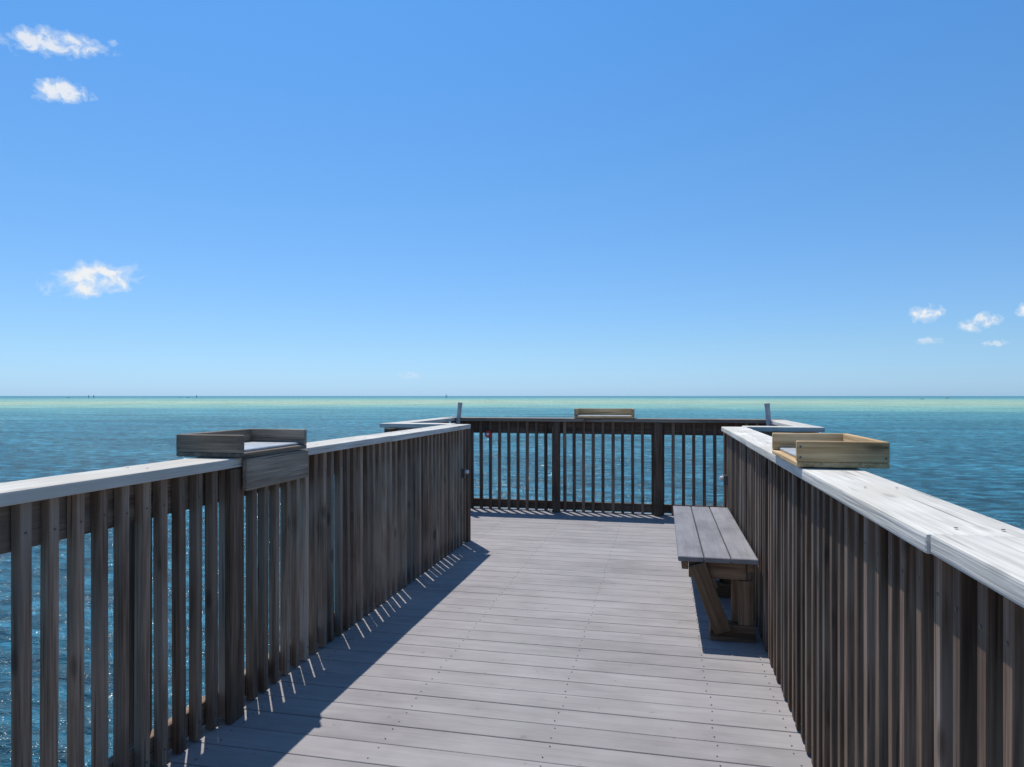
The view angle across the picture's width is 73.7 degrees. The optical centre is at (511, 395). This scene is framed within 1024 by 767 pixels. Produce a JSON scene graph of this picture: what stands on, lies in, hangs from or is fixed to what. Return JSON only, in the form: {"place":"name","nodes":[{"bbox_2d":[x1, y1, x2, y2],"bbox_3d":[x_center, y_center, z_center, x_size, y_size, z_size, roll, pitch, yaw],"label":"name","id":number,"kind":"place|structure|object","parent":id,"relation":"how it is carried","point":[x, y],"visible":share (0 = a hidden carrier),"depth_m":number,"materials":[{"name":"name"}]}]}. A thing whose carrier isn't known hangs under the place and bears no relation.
{"place":"outdoors","nodes":[
{"label":"outdoors","id":0,"kind":"place"},
{"bbox_2d":[16,28,97,54],"bbox_3d":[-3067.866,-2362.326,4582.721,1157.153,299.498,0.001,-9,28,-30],"label":"cloud","id":1,"kind":"structure","parent":0,"point":[29,40],"depth_m":4560.89,"materials":[{"name":"white"}]},
{"bbox_2d":[37,79,84,101],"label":"cloud","id":2,"kind":"structure","parent":0,"point":[65,91],"depth_m":4687.59,"materials":[{"name":"white"}]},
{"bbox_2d":[63,263,126,295],"bbox_3d":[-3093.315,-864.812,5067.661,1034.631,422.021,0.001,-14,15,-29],"label":"cloud","id":3,"kind":"structure","parent":0,"point":[79,276],"depth_m":5056.16,"materials":[{"name":"white"}]},
{"bbox_2d":[380,423,455,432],"bbox_3d":[-0.880,0.939,6.282,0.678,1.373,0.289,0,0,12],"label":"wooden railing","id":4,"kind":"object","parent":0,"point":[390,427],"visible":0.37,"depth_m":6.25,"materials":[{"name":"grey wood"}]},
{"bbox_2d":[391,418,454,422],"bbox_3d":[-0.939,0.939,7.256,0.206,1.373,1.570,0,0,12],"label":"wooden railing","id":5,"kind":"object","parent":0,"point":[440,420],"visible":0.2,"depth_m":7.32,"materials":[{"name":"grey wood"}]},
{"bbox_2d":[0,396,1023,766],"bbox_3d":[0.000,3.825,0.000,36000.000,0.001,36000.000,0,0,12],"label":"sea water","id":6,"kind":"structure","parent":0,"point":[966,452],"depth_m":57.25,"materials":[{"name":"blue liquid"}]},
{"bbox_2d":[150,507,812,766],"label":"wooden pier","id":7,"kind":"structure","parent":6,"relation":"in","point":[511,637],"depth_m":3.23,"materials":[{"name":"grey wood"}]},
{"bbox_2d":[0,424,470,766],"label":"wooden railing","id":8,"kind":"object","parent":7,"relation":"on","point":[368,523],"visible":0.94,"depth_m":2.69,"materials":[{"name":"grey wood"}]},
{"bbox_2d":[176,429,307,490],"bbox_3d":[-1.184,0.275,3.055,0.305,0.231,0.542,0,0,12],"label":"bait cutting tray","id":9,"kind":"object","parent":8,"relation":"on","point":[265,470],"visible":1,"depth_m":2.96,"materials":[{"name":"grey wood"}]},
{"bbox_2d":[441,417,783,515],"bbox_3d":[1.056,0.939,7.761,3.846,1.373,0.269,0,0,12],"label":"wooden railing","id":10,"kind":"object","parent":7,"relation":"on","point":[657,429],"visible":0.71,"depth_m":7.73,"materials":[{"name":"brown wood"}]},
{"bbox_2d":[456,402,462,423],"bbox_3d":[-0.629,0.292,8.010,0.108,0.432,0.057,0,0,31],"label":"rod holder pipe","id":11,"kind":"object","parent":10,"relation":"attached to","point":[459,411],"visible":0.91,"depth_m":7.99,"materials":[{"name":"grey plastic"}]},
{"bbox_2d":[574,408,634,418],"bbox_3d":[1.054,0.199,7.775,0.660,0.105,0.320,0,0,12],"label":"bait cutting tray","id":12,"kind":"object","parent":10,"relation":"on","point":[603,413],"visible":1,"depth_m":7.87,"materials":[{"name":"brown wood"}]},
{"bbox_2d":[764,403,771,425],"bbox_3d":[2.658,0.292,7.062,0.099,0.431,0.058,0,0,-10],"label":"rod holder pipe","id":13,"kind":"object","parent":10,"relation":"attached to","point":[767,414],"visible":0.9,"depth_m":7.04,"materials":[{"name":"grey plastic"}]},
{"bbox_2d":[673,506,757,642],"bbox_3d":[1.292,1.097,4.513,0.415,0.455,1.747,0,0,12],"label":"wooden bench","id":14,"kind":"object","parent":7,"relation":"on","point":[712,543],"visible":1,"depth_m":3.71,"materials":[{"name":"grey wood"}]},
{"bbox_2d":[720,427,1023,766],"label":"wooden railing","id":15,"kind":"object","parent":7,"relation":"on","point":[889,618],"visible":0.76,"depth_m":1.68,"materials":[{"name":"wood"}]},
{"bbox_2d":[772,433,889,468],"bbox_3d":[1.212,0.205,2.651,0.300,0.092,0.562,0,0,12],"label":"bait cutting tray","id":16,"kind":"object","parent":15,"relation":"on","point":[836,450],"visible":1,"depth_m":2.39,"materials":[{"name":"brown wood"}]},
{"bbox_2d":[0,0,1023,395],"label":"sky","id":17,"kind":"structure","parent":0,"point":[290,197],"materials":[{"name":"blue"}]},
{"bbox_2d":[742,426,824,436],"bbox_3d":[2.224,0.939,5.601,0.618,1.373,0.291,0,0,12],"label":"wooden railing","id":18,"kind":"object","parent":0,"point":[768,430],"visible":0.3,"depth_m":5.55,"materials":[{"name":"grey wood"}]},
{"bbox_2d":[771,420,812,425],"bbox_3d":[2.653,0.939,6.466,0.211,1.373,1.570,0,0,12],"label":"wooden railing","id":19,"kind":"object","parent":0,"point":[781,423],"visible":0.16,"depth_m":6.56,"materials":[{"name":"grey wood"}]},
{"bbox_2d":[912,309,941,318],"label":"cloud","id":20,"kind":"structure","parent":0,"point":[923,314],"depth_m":5105.40,"materials":[{"name":"white"}]},
{"bbox_2d":[961,313,997,330],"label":"cloud","id":21,"kind":"structure","parent":0,"point":[978,317],"depth_m":4932.49,"materials":[{"name":"white"}]},
{"bbox_2d":[1018,306,1023,315],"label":"cloud","id":22,"kind":"structure","parent":0,"point":[1022,310],"depth_m":4782.17,"materials":[{"name":"white"}]}
]}

